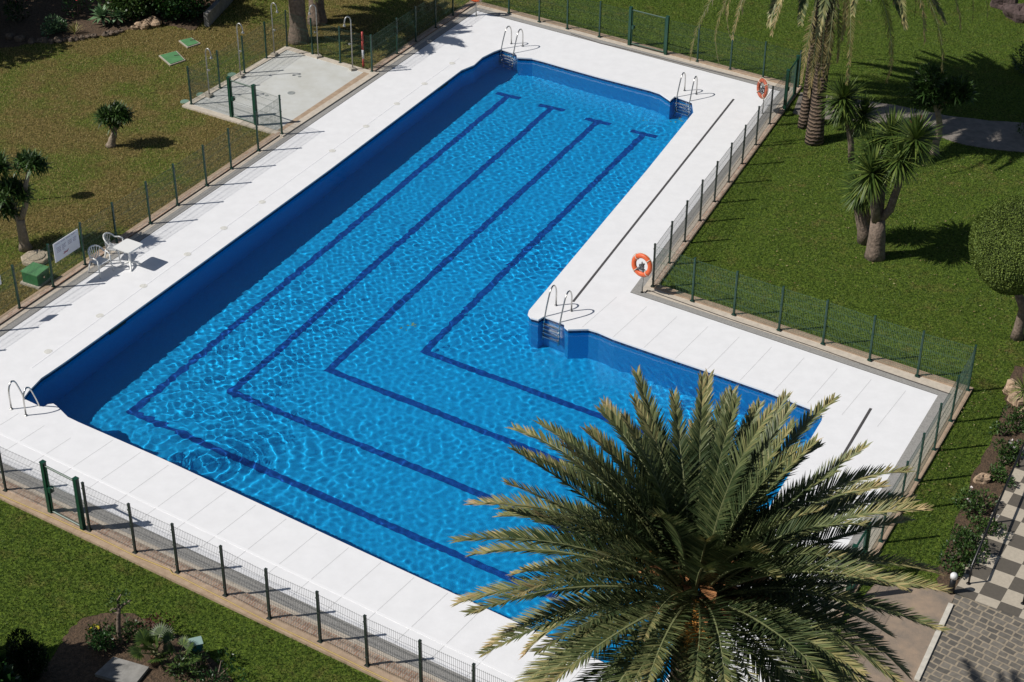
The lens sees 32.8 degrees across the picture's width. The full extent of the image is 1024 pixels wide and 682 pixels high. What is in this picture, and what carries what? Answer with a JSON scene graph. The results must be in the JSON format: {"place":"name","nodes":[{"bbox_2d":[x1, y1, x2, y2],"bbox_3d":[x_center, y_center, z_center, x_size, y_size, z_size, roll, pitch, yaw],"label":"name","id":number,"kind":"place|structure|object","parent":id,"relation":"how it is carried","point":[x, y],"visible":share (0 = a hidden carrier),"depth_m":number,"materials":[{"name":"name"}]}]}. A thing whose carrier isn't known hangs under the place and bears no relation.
{"place":"outdoors","nodes":[
{"label":"outdoors","id":0,"kind":"place"},
{"bbox_2d":[0,653,20,681],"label":"bush","id":1,"kind":"object","parent":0,"point":[7,674],"visible":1,"depth_m":35.88,"materials":[{"name":"green plant"}]},
{"bbox_2d":[26,52,821,681],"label":"water","id":2,"kind":"structure","parent":0,"point":[280,362],"depth_m":50.06,"materials":[{"name":"blue liquid"}]},
{"bbox_2d":[0,11,937,681],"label":"pool deck","id":3,"kind":"structure","parent":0,"point":[598,277],"depth_m":50.06,"materials":[{"name":"white tile"}]},
{"bbox_2d":[8,380,39,416],"bbox_3d":[-13.157,2.010,47.287,0.658,2.173,0.718,17,36,24],"label":"pool ladder","id":4,"kind":"object","parent":3,"relation":"attached to","point":[22,394],"visible":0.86,"depth_m":46.79,"materials":[{"name":"silver metal"}]},
{"bbox_2d":[88,245,113,278],"bbox_3d":[-12.580,-2.459,53.029,0.583,0.848,0.608,20,37,27],"label":"garden chair","id":5,"kind":"object","parent":3,"relation":"on","point":[99,260],"visible":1,"depth_m":53.03,"materials":[{"name":"white plastic"}]},
{"bbox_2d":[103,232,126,263],"bbox_3d":[-12.295,-2.917,53.751,0.583,0.848,0.608,5,33,7],"label":"garden chair","id":6,"kind":"object","parent":3,"relation":"on","point":[109,247],"visible":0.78,"depth_m":53.67,"materials":[{"name":"white plastic"}]},
{"bbox_2d":[113,239,142,271],"bbox_3d":[-11.740,-2.614,53.398,0.660,0.721,0.660,18,37,25],"label":"garden table","id":7,"kind":"object","parent":3,"relation":"on","point":[128,246],"visible":1,"depth_m":53.26,"materials":[{"name":"white plastic"}]},
{"bbox_2d":[0,7,951,681],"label":"gutter","id":8,"kind":"object","parent":3,"relation":"on","point":[400,653],"visible":0.79,"depth_m":48.39,"materials":[{"name":"grey concrete"}]},
{"bbox_2d":[631,252,652,292],"bbox_3d":[3.886,-2.011,52.120,0.768,1.381,0.267,23,39,31],"label":"life ring stand","id":9,"kind":"object","parent":8,"relation":"on","point":[638,271],"visible":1,"depth_m":51.92,"materials":[{"name":"orange plastic"}]},
{"bbox_2d":[0,4,962,681],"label":"kerb paving","id":10,"kind":"structure","parent":3,"relation":"on","point":[726,316],"depth_m":51.27,"materials":[{"name":"beige concrete"}]},
{"bbox_2d":[645,290,948,393],"bbox_3d":[8.091,-0.043,50.341,9.706,0.025,0.196,20,37,27],"label":"drainage channel","id":11,"kind":"object","parent":10,"relation":"on","point":[797,341],"visible":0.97,"depth_m":50.22,"materials":[{"name":"grey concrete"}]},
{"bbox_2d":[0,1,972,681],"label":"terrace kerb","id":12,"kind":"structure","parent":3,"relation":"on","point":[168,575],"depth_m":44.63,"materials":[{"name":"concrete"}]},
{"bbox_2d":[0,446,46,506],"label":"fence","id":13,"kind":"object","parent":12,"relation":"on","point":[3,478],"visible":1,"depth_m":43.34,"materials":[{"name":"green metal"}]},
{"bbox_2d":[39,459,85,529],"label":"metal gate","id":14,"kind":"structure","parent":12,"relation":"on","point":[49,489],"depth_m":42.52,"materials":[{"name":"green metal"}]},
{"bbox_2d":[0,95,283,318],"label":"fence","id":15,"kind":"object","parent":12,"relation":"on","point":[176,194],"visible":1,"depth_m":55.45,"materials":[{"name":"metal"}]},
{"bbox_2d":[53,229,79,262],"bbox_3d":[-13.412,-2.869,52.363,0.075,0.630,1.107,17,36,23],"label":"notice board","id":16,"kind":"object","parent":15,"relation":"attached to","point":[65,246],"visible":1,"depth_m":52.33,"materials":[{"name":"white plastic"}]},
{"bbox_2d":[255,90,280,130],"bbox_3d":[-8.589,-8.114,61.298,1.189,1.370,0.007,21,38,29],"label":"fence","id":17,"kind":"object","parent":15,"relation":"attached to","point":[261,115],"visible":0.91,"depth_m":61.29,"materials":[{"name":"green metal"}]},
{"bbox_2d":[0,494,392,681],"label":"curb","id":18,"kind":"structure","parent":12,"relation":"on","point":[202,588],"depth_m":40.78,"materials":[{"name":"brown"}]},
{"bbox_2d":[81,481,502,681],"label":"fence","id":19,"kind":"object","parent":12,"relation":"on","point":[365,624],"visible":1,"depth_m":39.55,"materials":[{"name":"metal"}]},
{"bbox_2d":[0,2,801,681],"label":"kerb brickwork","id":20,"kind":"object","parent":12,"relation":"on","point":[306,626],"visible":0.8,"depth_m":42.81,"materials":[{"name":"brick"}]},
{"bbox_2d":[783,55,799,110],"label":"metal gate","id":21,"kind":"structure","parent":20,"relation":"on","point":[788,87],"depth_m":63.67,"materials":[{"name":"green metal"}]},
{"bbox_2d":[372,0,471,68],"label":"fence","id":22,"kind":"object","parent":12,"relation":"on","point":[415,20],"visible":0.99,"depth_m":67.87,"materials":[{"name":"green metal"}]},
{"bbox_2d":[483,0,628,41],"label":"fence","id":23,"kind":"object","parent":12,"relation":"on","point":[487,2],"visible":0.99,"depth_m":69.19,"materials":[{"name":"green metal"}]},
{"bbox_2d":[627,6,669,54],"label":"metal gate","id":24,"kind":"structure","parent":12,"relation":"on","point":[631,26],"depth_m":67.66,"materials":[{"name":"green metal"}]},
{"bbox_2d":[650,75,785,287],"bbox_3d":[7.078,-5.705,57.805,0.165,1.492,14.117,14,35,19],"label":"fence","id":25,"kind":"object","parent":12,"relation":"on","point":[700,197],"visible":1,"depth_m":57.12,"materials":[{"name":"metal"}]},
{"bbox_2d":[667,20,801,86],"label":"fence","id":26,"kind":"object","parent":12,"relation":"on","point":[731,55],"visible":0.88,"depth_m":66.02,"materials":[{"name":"green metal"}]},
{"bbox_2d":[654,247,976,391],"bbox_3d":[8.436,-0.721,50.021,10.057,1.492,0.232,20,37,27],"label":"fence","id":27,"kind":"object","parent":12,"relation":"on","point":[783,289],"visible":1,"depth_m":49.91,"materials":[{"name":"green metal"}]},
{"bbox_2d":[846,522,870,592],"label":"metal gate","id":28,"kind":"structure","parent":12,"relation":"on","point":[866,536],"depth_m":40.73,"materials":[{"name":"green metal"}]},
{"bbox_2d":[868,349,974,559],"bbox_3d":[10.486,2.859,44.450,0.138,1.492,9.016,17,36,24],"label":"fence","id":29,"kind":"object","parent":12,"relation":"on","point":[934,442],"visible":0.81,"depth_m":44.89,"materials":[{"name":"green metal"}]},
{"bbox_2d":[543,285,572,326],"bbox_3d":[1.331,-0.572,51.593,0.656,2.173,0.936,18,37,25],"label":"pool ladder","id":30,"kind":"object","parent":3,"relation":"attached to","point":[571,310],"visible":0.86,"depth_m":51.22,"materials":[{"name":"silver metal"}]},
{"bbox_2d":[676,72,697,104],"bbox_3d":[6.468,-8.857,64.664,0.619,2.173,0.930,16,36,23],"label":"pool ladder","id":31,"kind":"object","parent":3,"relation":"attached to","point":[696,77],"visible":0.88,"depth_m":64.34,"materials":[{"name":"silver metal"}]},
{"bbox_2d":[756,77,768,111],"bbox_3d":[9.044,-8.845,62.919,0.267,1.380,0.765,-12,35,-18],"label":"life ring stand","id":32,"kind":"object","parent":3,"relation":"on","point":[760,90],"visible":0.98,"depth_m":62.71,"materials":[{"name":"orange plastic"}]},
{"bbox_2d":[0,0,1023,681],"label":"lawn","id":33,"kind":"structure","parent":0,"point":[262,664],"depth_m":57.22,"materials":[{"name":"green plant"}]},
{"bbox_2d":[0,147,54,251],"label":"garden tree","id":34,"kind":"object","parent":33,"relation":"on","point":[13,189],"visible":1,"depth_m":53.12,"materials":[{"name":"green plant"}]},
{"bbox_2d":[21,249,48,265],"bbox_3d":[-14.736,-2.578,53.844,0.850,0.160,0.850,-12,35,-19],"label":"well cover","id":35,"kind":"object","parent":33,"relation":"on","point":[28,254],"visible":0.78,"depth_m":53.74,"materials":[{"name":"stone"}]},
{"bbox_2d":[20,262,50,289],"bbox_3d":[-14.402,-1.985,52.665,0.777,0.455,0.717,16,36,22],"label":"utility box","id":36,"kind":"object","parent":33,"relation":"on","point":[35,275],"visible":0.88,"depth_m":52.49,"materials":[{"name":"green plastic"}]},
{"bbox_2d":[0,0,214,47],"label":"flower bed","id":37,"kind":"object","parent":33,"relation":"on","point":[31,24],"visible":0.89,"depth_m":70.04,"materials":[{"name":"soil"}]},
{"bbox_2d":[3,0,29,21],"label":"flowering plant","id":38,"kind":"object","parent":37,"relation":"on","point":[16,6],"visible":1,"depth_m":69.65,"materials":[{"name":"green plant"}]},
{"bbox_2d":[40,13,67,37],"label":"shrub","id":39,"kind":"object","parent":37,"relation":"on","point":[58,21],"visible":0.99,"depth_m":68.81,"materials":[{"name":"green plant"}]},
{"bbox_2d":[60,0,94,17],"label":"flowering plant","id":40,"kind":"object","parent":37,"relation":"on","point":[77,10],"visible":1,"depth_m":70.39,"materials":[{"name":"green plant"}]},
{"bbox_2d":[88,3,115,24],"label":"agave","id":41,"kind":"object","parent":37,"relation":"on","point":[101,13],"visible":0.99,"depth_m":69.47,"materials":[{"name":"green plant"}]},
{"bbox_2d":[108,7,126,24],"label":"agave","id":42,"kind":"object","parent":37,"relation":"on","point":[118,16],"visible":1,"depth_m":69.51,"materials":[{"name":"green plant"}]},
{"bbox_2d":[96,0,155,22],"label":"leafy hedge","id":43,"kind":"object","parent":37,"relation":"on","point":[131,7],"visible":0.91,"depth_m":69.77,"materials":[{"name":"green plant"}]},
{"bbox_2d":[143,15,161,26],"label":"rock","id":44,"kind":"object","parent":37,"relation":"on","point":[153,21],"visible":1,"depth_m":69.51,"materials":[{"name":"beige stone"}]},
{"bbox_2d":[145,0,210,21],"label":"leafy hedge","id":45,"kind":"object","parent":37,"relation":"on","point":[179,7],"visible":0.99,"depth_m":69.68,"materials":[{"name":"green plant"}]},
{"bbox_2d":[92,100,136,148],"bbox_3d":[-13.699,-7.494,60.143,1.642,1.752,1.281,1,33,0],"label":"garden tree","id":46,"kind":"object","parent":33,"relation":"on","point":[109,115],"visible":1,"depth_m":59.85,"materials":[{"name":"green plant"}]},
{"bbox_2d":[30,613,233,681],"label":"flower bed","id":47,"kind":"object","parent":33,"relation":"on","point":[75,658],"visible":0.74,"depth_m":38.90,"materials":[{"name":"soil"}]},
{"bbox_2d":[2,626,49,681],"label":"dark shrub","id":48,"kind":"object","parent":47,"relation":"on","point":[21,662],"visible":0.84,"depth_m":37.98,"materials":[{"name":"green plant"}]},
{"bbox_2d":[84,626,121,650],"bbox_3d":[-9.166,6.711,39.103,0.858,0.636,0.660,-10,34,-16],"label":"shrub","id":49,"kind":"object","parent":47,"relation":"on","point":[98,638],"visible":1,"depth_m":39.00,"materials":[{"name":"green plant"}]},
{"bbox_2d":[106,588,130,644],"bbox_3d":[-8.746,6.184,38.896,0.585,1.557,0.496,-6,33,-10],"label":"bare tree","id":50,"kind":"object","parent":47,"relation":"on","point":[118,613],"visible":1,"depth_m":38.74,"materials":[{"name":"brown plant"}]},
{"bbox_2d":[95,657,148,681],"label":"stone slab","id":51,"kind":"structure","parent":47,"relation":"on","point":[114,669],"depth_m":38.45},
{"bbox_2d":[106,614,149,648],"bbox_3d":[-8.778,6.553,39.434,1.062,0.492,0.845,-26,41,-35],"label":"plant","id":52,"kind":"object","parent":47,"relation":"on","point":[127,623],"visible":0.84,"depth_m":39.46,"materials":[{"name":"green plant"}]},
{"bbox_2d":[127,622,173,665],"bbox_3d":[-7.974,6.775,38.578,1.045,0.911,1.059,10,34,15],"label":"fan palm","id":53,"kind":"object","parent":47,"relation":"on","point":[148,639],"visible":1,"depth_m":38.60,"materials":[{"name":"green plant"}]},
{"bbox_2d":[134,610,174,632],"bbox_3d":[-8.135,6.482,39.579,0.899,0.486,0.941,1,33,0],"label":"plant","id":54,"kind":"object","parent":47,"relation":"on","point":[153,622],"visible":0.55,"depth_m":39.62,"materials":[{"name":"green plant"}]},
{"bbox_2d":[160,629,200,668],"bbox_3d":[-7.301,6.918,38.487,0.799,0.782,0.986,-12,35,-19],"label":"cactus","id":55,"kind":"object","parent":47,"relation":"on","point":[169,636],"visible":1,"depth_m":38.53,"materials":[{"name":"green plant"}]},
{"bbox_2d":[161,645,209,681],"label":"plant","id":56,"kind":"object","parent":47,"relation":"on","point":[196,668],"visible":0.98,"depth_m":38.37,"materials":[{"name":"green plant"}]},
{"bbox_2d":[188,636,202,654],"bbox_3d":[-7.063,6.881,38.882,0.330,0.462,0.270,-10,34,-17],"label":"garden lamp","id":57,"kind":"object","parent":47,"relation":"on","point":[198,641],"visible":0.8,"depth_m":38.75,"materials":[{"name":"paint"}]},
{"bbox_2d":[193,646,248,681],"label":"plant","id":58,"kind":"object","parent":47,"relation":"on","point":[215,675],"visible":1,"depth_m":38.21,"materials":[{"name":"green plant"}]},
{"bbox_2d":[159,51,185,65],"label":"manhole cover","id":59,"kind":"object","parent":33,"relation":"on","point":[173,58],"visible":1,"depth_m":66.86,"materials":[{"name":"green concrete"}]},
{"bbox_2d":[179,37,200,48],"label":"manhole cover","id":60,"kind":"object","parent":33,"relation":"on","point":[187,43],"visible":1,"depth_m":68.18,"materials":[{"name":"green concrete"}]},
{"bbox_2d":[203,0,232,26],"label":"garden wall","id":61,"kind":"structure","parent":33,"relation":"on","point":[213,11],"depth_m":70.17,"materials":[{"name":"grey concrete"}]},
{"bbox_2d":[193,50,362,129],"bbox_3d":[-8.449,-9.323,64.648,4.116,0.087,6.054,17,36,24],"label":"shower pad","id":62,"kind":"object","parent":33,"relation":"on","point":[299,84],"visible":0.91,"depth_m":64.83,"materials":[{"name":"concrete"}]},
{"bbox_2d":[236,23,244,78],"bbox_3d":[-10.104,-10.817,64.871,0.440,2.214,0.220,18,36,25],"label":"outdoor shower","id":63,"kind":"object","parent":62,"relation":"on","point":[240,75],"visible":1,"depth_m":64.96,"materials":[{"name":"silver metal"}]},
{"bbox_2d":[343,16,356,70],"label":"outdoor shower","id":64,"kind":"object","parent":62,"relation":"on","point":[352,68],"visible":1,"depth_m":65.59,"materials":[{"name":"silver metal"}]},
{"bbox_2d":[182,46,378,136],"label":"pad kerb","id":65,"kind":"structure","parent":33,"relation":"on","point":[319,109],"depth_m":63.87,"materials":[{"name":"beige concrete"}]},
{"bbox_2d":[226,76,258,124],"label":"metal gate","id":66,"kind":"structure","parent":65,"relation":"on","point":[231,100],"depth_m":61.81,"materials":[{"name":"metal"}]},
{"bbox_2d":[186,10,372,104],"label":"fence","id":67,"kind":"object","parent":65,"relation":"on","point":[311,31],"visible":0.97,"depth_m":66.02,"materials":[{"name":"green metal"}]},
{"bbox_2d":[189,70,228,114],"bbox_3d":[-10.864,-8.955,62.574,1.927,1.370,0.007,20,37,27],"label":"fence","id":68,"kind":"object","parent":67,"relation":"attached to","point":[209,100],"visible":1,"depth_m":62.59,"materials":[{"name":"green metal"}]},
{"bbox_2d":[288,0,317,45],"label":"palm tree","id":69,"kind":"object","parent":33,"relation":"on","point":[296,8],"visible":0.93,"depth_m":67.89,"materials":[{"name":"brown plant"}]},
{"bbox_2d":[307,0,327,26],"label":"palm tree","id":70,"kind":"object","parent":33,"relation":"on","point":[321,14],"visible":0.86,"depth_m":69.70,"materials":[{"name":"brown plant"}]},
{"bbox_2d":[449,365,951,681],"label":"palm tree","id":71,"kind":"object","parent":33,"relation":"on","point":[688,528],"visible":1,"depth_m":29.56,"materials":[{"name":"green plant"}]},
{"bbox_2d":[689,0,1008,146],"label":"palm tree","id":72,"kind":"object","parent":33,"relation":"on","point":[814,135],"visible":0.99,"depth_m":57.35,"materials":[{"name":"green plant"}]},
{"bbox_2d":[817,72,884,163],"bbox_3d":[11.477,-7.559,59.078,2.577,3.425,1.900,1,33,0],"label":"yucca tree","id":73,"kind":"object","parent":33,"relation":"on","point":[847,112],"visible":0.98,"depth_m":58.76,"materials":[{"name":"green plant"}]},
{"bbox_2d":[797,0,916,129],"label":"palm tree","id":74,"kind":"object","parent":33,"relation":"on","point":[812,58],"visible":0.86,"depth_m":59.75,"materials":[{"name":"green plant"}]},
{"bbox_2d":[833,167,888,245],"bbox_3d":[10.863,-4.314,54.609,1.805,2.894,1.773,21,38,29],"label":"yucca tree","id":75,"kind":"object","parent":33,"relation":"on","point":[862,212],"visible":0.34,"depth_m":54.53,"materials":[{"name":"green plant"}]},
{"bbox_2d":[841,105,945,261],"bbox_3d":[11.442,-4.961,53.349,3.214,5.335,3.418,1,33,0],"label":"yucca tree","id":76,"kind":"object","parent":33,"relation":"on","point":[893,150],"visible":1,"depth_m":52.40,"materials":[{"name":"green plant"}]},
{"bbox_2d":[906,60,978,155],"bbox_3d":[14.690,-7.989,59.758,2.516,3.464,1.516,1,33,0],"label":"garden tree","id":77,"kind":"object","parent":33,"relation":"on","point":[930,90],"visible":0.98,"depth_m":59.20,"materials":[{"name":"green plant"}]},
{"bbox_2d":[937,366,1023,590],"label":"flower bed","id":78,"kind":"object","parent":33,"relation":"on","point":[988,457],"visible":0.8,"depth_m":44.71,"materials":[{"name":"soil"}]},
{"bbox_2d":[948,572,957,594],"bbox_3d":[10.355,5.697,40.916,0.170,0.610,0.170,1,33,0],"label":"bollard light","id":79,"kind":"object","parent":78,"relation":"on","point":[953,578],"visible":0.98,"depth_m":40.83,"materials":[{"name":"black paint"}]},
{"bbox_2d":[943,559,965,577],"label":"flower shrub","id":80,"kind":"object","parent":78,"relation":"on","point":[961,571],"visible":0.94,"depth_m":41.52,"materials":[{"name":"green plant"}]},
{"bbox_2d":[936,538,979,566],"bbox_3d":[10.719,5.149,42.027,1.038,0.504,0.945,1,33,0],"label":"flower shrub","id":81,"kind":"object","parent":78,"relation":"on","point":[961,554],"visible":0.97,"depth_m":41.92,"materials":[{"name":"green plant"}]},
{"bbox_2d":[950,523,980,547],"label":"flower shrub","id":82,"kind":"object","parent":78,"relation":"on","point":[965,527],"visible":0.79,"depth_m":42.69,"materials":[{"name":"green plant"}]},
{"bbox_2d":[950,526,991,563],"bbox_3d":[11.114,4.941,42.198,0.929,0.694,0.995,1,33,0],"label":"flower shrub","id":83,"kind":"object","parent":78,"relation":"on","point":[969,540],"visible":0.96,"depth_m":42.16,"materials":[{"name":"green plant"}]},
{"bbox_2d":[951,486,998,521],"bbox_3d":[11.705,4.069,43.614,1.264,0.768,1.147,-7,33,-12],"label":"flower shrub","id":84,"kind":"object","parent":78,"relation":"on","point":[971,503],"visible":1,"depth_m":43.60,"materials":[{"name":"green plant"}]},
{"bbox_2d":[973,473,990,483],"bbox_3d":[12.066,3.547,44.727,0.441,0.357,0.291,1,33,0],"label":"rock","id":85,"kind":"object","parent":78,"relation":"on","point":[982,478],"visible":1,"depth_m":44.63,"materials":[{"name":"beige stone"}]},
{"bbox_2d":[970,514,1008,537],"bbox_3d":[11.776,4.580,42.916,1.042,0.472,0.606,20,37,28],"label":"flower shrub","id":86,"kind":"object","parent":78,"relation":"on","point":[995,524],"visible":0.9,"depth_m":42.88,"materials":[{"name":"green plant"}]},
{"bbox_2d":[987,462,1016,486],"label":"flower shrub","id":87,"kind":"object","parent":78,"relation":"on","point":[998,472],"visible":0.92,"depth_m":44.72,"materials":[{"name":"green plant"}]},
{"bbox_2d":[989,420,1015,435],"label":"flower shrub","id":88,"kind":"object","parent":78,"relation":"on","point":[1004,429],"visible":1,"depth_m":46.47,"materials":[{"name":"green plant"}]},
{"bbox_2d":[996,451,1017,466],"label":"flower shrub","id":89,"kind":"object","parent":78,"relation":"on","point":[1004,461],"visible":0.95,"depth_m":45.36,"materials":[{"name":"green plant"}]},
{"bbox_2d":[992,438,1023,459],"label":"flower shrub","id":90,"kind":"object","parent":78,"relation":"on","point":[1014,448],"visible":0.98,"depth_m":45.55,"materials":[{"name":"green plant"}]},
{"bbox_2d":[1000,404,1023,432],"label":"flower shrub","id":91,"kind":"object","parent":78,"relation":"on","point":[1014,416],"visible":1,"depth_m":46.73,"materials":[{"name":"green plant"}]},
{"bbox_2d":[1002,378,1023,395],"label":"rock","id":92,"kind":"object","parent":78,"relation":"on","point":[1009,385],"visible":0.64,"depth_m":48.02,"materials":[{"name":"beige stone"}]},
{"bbox_2d":[1006,374,1023,400],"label":"spiky plant","id":93,"kind":"object","parent":78,"relation":"on","point":[1019,389],"visible":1,"depth_m":47.44,"materials":[{"name":"green plant"}]},
{"bbox_2d":[1007,391,1023,406],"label":"rock","id":94,"kind":"object","parent":78,"relation":"on","point":[1018,402],"visible":0.93,"depth_m":47.63,"materials":[{"name":"beige stone"}]},
{"bbox_2d":[968,195,1023,341],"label":"ball tree","id":95,"kind":"object","parent":33,"relation":"on","point":[996,244],"visible":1,"depth_m":48.25,"materials":[{"name":"green plant"}]},
{"bbox_2d":[989,0,1017,10],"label":"rock","id":96,"kind":"object","parent":33,"relation":"on","point":[998,4],"visible":0.48,"depth_m":71.99,"materials":[{"name":"brown stone"}]},
{"bbox_2d":[1002,3,1023,23],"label":"rock","id":97,"kind":"object","parent":33,"relation":"on","point":[1014,13],"visible":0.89,"depth_m":70.84,"materials":[{"name":"brown stone"}]},
{"bbox_2d":[1011,41,1023,75],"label":"dark shrub","id":98,"kind":"object","parent":33,"relation":"on","point":[1021,58],"visible":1,"depth_m":66.47,"materials":[{"name":"green plant"}]},
{"bbox_2d":[841,572,954,681],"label":"corner pavement","id":99,"kind":"structure","parent":0,"point":[909,643],"depth_m":40.03,"materials":[{"name":"concrete"}]},
{"bbox_2d":[914,603,953,680],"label":"white kerb","id":100,"kind":"structure","parent":99,"relation":"on","point":[930,649],"depth_m":39.48,"materials":[{"name":"concrete"}]},
{"bbox_2d":[793,92,1023,151],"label":"garden path","id":101,"kind":"structure","parent":0,"point":[999,135],"depth_m":62.37,"materials":[{"name":"grey concrete"}]},
{"bbox_2d":[916,594,1023,681],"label":"cobbled paving","id":102,"kind":"structure","parent":0,"point":[979,642],"depth_m":39.47,"materials":[{"name":"grey stone"}]},
{"bbox_2d":[954,448,1023,618],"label":"chequered path","id":103,"kind":"structure","parent":0,"point":[997,580],"depth_m":41.93,"materials":[{"name":"tile"}]},
{"bbox_2d":[966,442,1023,584],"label":"handrail","id":104,"kind":"object","parent":103,"relation":"on","point":[1018,458],"visible":0.91,"depth_m":42.94,"materials":[{"name":"black metal"}]},
{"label":"pool floor","id":105,"kind":"structure","parent":0,"visible":0},
{"bbox_2d":[25,50,821,416],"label":"pool wall","id":106,"kind":"structure","parent":105,"relation":"on","point":[529,318],"depth_m":53.85,"materials":[{"name":"tile"}]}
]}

